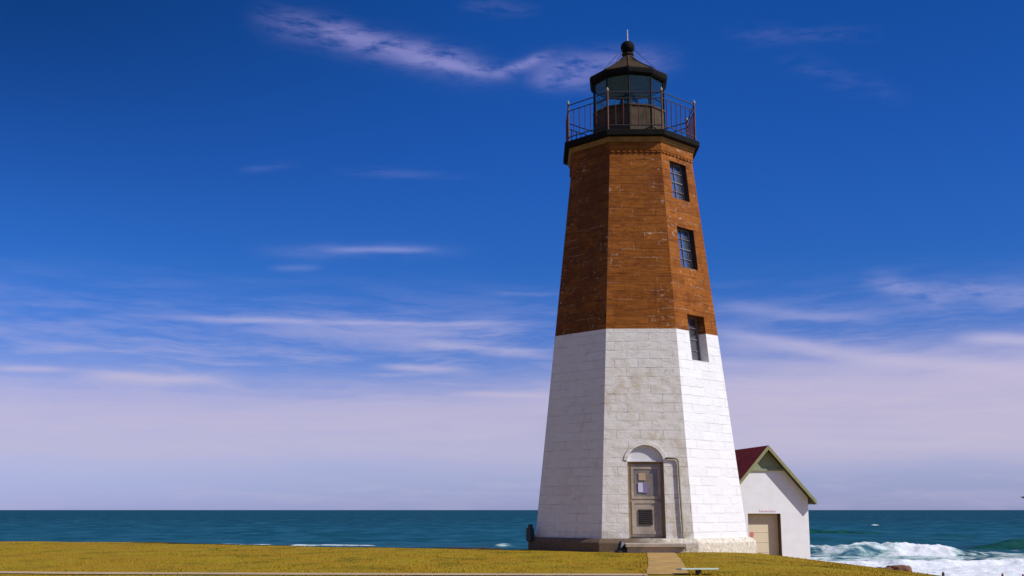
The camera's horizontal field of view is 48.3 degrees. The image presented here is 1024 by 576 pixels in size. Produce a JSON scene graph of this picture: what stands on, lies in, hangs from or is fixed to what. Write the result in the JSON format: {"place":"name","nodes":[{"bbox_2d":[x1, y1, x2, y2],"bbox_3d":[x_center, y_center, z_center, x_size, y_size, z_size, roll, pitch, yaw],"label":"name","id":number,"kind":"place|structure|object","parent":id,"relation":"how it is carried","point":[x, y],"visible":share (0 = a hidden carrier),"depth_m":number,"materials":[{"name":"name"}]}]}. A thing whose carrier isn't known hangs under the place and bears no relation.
{"place":"outdoors","nodes":[
{"label":"outdoors","id":0,"kind":"place"},
{"bbox_2d":[0,540,939,575],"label":"lawn","id":1,"kind":"structure","parent":0,"point":[269,555],"depth_m":25.64,"materials":[{"name":"green plant"}]},
{"bbox_2d":[0,571,647,575],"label":"walkway","id":2,"kind":"structure","parent":1,"relation":"on","point":[37,572],"depth_m":20.20,"materials":[{"name":"concrete"}]},
{"bbox_2d":[615,541,626,552],"bbox_3d":[2.930,6.921,30.541,0.300,0.298,0.220,5,-12,-25],"label":"floodlight","id":3,"kind":"object","parent":1,"relation":"on","point":[621,548],"visible":1,"depth_m":30.48,"materials":[{"name":"black plastic"}]},
{"bbox_2d":[528,30,756,553],"bbox_3d":[3.755,-0.164,35.379,6.577,16.950,7.178,0,-11,1],"label":"lighthouse","id":4,"kind":"object","parent":1,"relation":"on","point":[639,455],"visible":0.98,"depth_m":33.19,"materials":[{"name":"stone"}]},
{"bbox_2d":[526,524,533,540],"bbox_3d":[0.520,7.046,32.900,0.140,0.470,0.240,7,-13,-31],"label":"utility box","id":5,"kind":"object","parent":4,"relation":"on","point":[530,533],"visible":1,"depth_m":32.82,"materials":[{"name":"black plastic"}]},
{"bbox_2d":[627,462,665,537],"bbox_3d":[3.718,5.865,31.700,1.006,2.070,0.325,0,-11,1],"label":"door","id":6,"kind":"structure","parent":4,"relation":"in","point":[646,504],"depth_m":31.67,"materials":[{"name":"grey paint"}]},
{"bbox_2d":[669,161,688,201],"bbox_3d":[5.032,-3.238,34.946,0.320,1.198,0.818,-11,-16,45],"label":"window","id":7,"kind":"structure","parent":4,"relation":"in","point":[678,173],"depth_m":35.14,"materials":[{"name":"blue glass"}]},
{"bbox_2d":[677,227,696,269],"bbox_3d":[5.186,-1.177,34.383,0.326,1.258,0.818,-11,-16,45],"label":"window","id":8,"kind":"structure","parent":4,"relation":"in","point":[685,238],"depth_m":34.57,"materials":[{"name":"blue glass"}]},
{"bbox_2d":[687,316,700,360],"bbox_3d":[5.257,1.513,33.787,0.197,1.366,0.816,-11,-16,45],"label":"window","id":9,"kind":"structure","parent":4,"relation":"in","point":[692,322],"depth_m":33.95,"materials":[{"name":"grey glass"}]},
{"bbox_2d":[646,553,688,574],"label":"path","id":10,"kind":"structure","parent":1,"relation":"on","point":[664,563],"depth_m":23.45,"materials":[{"name":"beige concrete"}]},
{"bbox_2d":[676,568,718,574],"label":"sign board","id":11,"kind":"object","parent":1,"relation":"on","point":[697,571],"visible":0.97,"depth_m":19.96,"materials":[{"name":"grey wood"}]},
{"bbox_2d":[735,445,816,558],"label":"shed","id":12,"kind":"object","parent":1,"relation":"on","point":[777,497],"visible":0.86,"depth_m":52.81,"materials":[{"name":"white paint"}]},
{"bbox_2d":[748,514,778,554],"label":"garage door","id":13,"kind":"structure","parent":12,"relation":"in","point":[763,528],"depth_m":52.76,"materials":[{"name":"beige wood"}]},
{"bbox_2d":[886,565,911,571],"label":"boulder","id":14,"kind":"object","parent":1,"relation":"on","point":[908,568],"visible":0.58,"depth_m":45.41,"materials":[{"name":"brown stone"}]},
{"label":"shore rock","id":15,"kind":"object","parent":1,"relation":"on","visible":0},
{"bbox_2d":[445,547,472,548],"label":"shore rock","id":16,"kind":"object","parent":15,"relation":"on","point":[458,547],"visible":0.16,"depth_m":45.03,"materials":[{"name":"grey stone"}]},
{"bbox_2d":[0,510,1023,575],"bbox_3d":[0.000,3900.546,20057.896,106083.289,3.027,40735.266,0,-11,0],"label":"sea","id":17,"kind":"structure","parent":0,"point":[966,542],"depth_m":332.71,"materials":[{"name":"liquid"}]},
{"bbox_2d":[0,0,1023,509],"label":"sky","id":18,"kind":"structure","parent":0,"point":[255,254],"materials":[{"name":"blue"}]}
]}

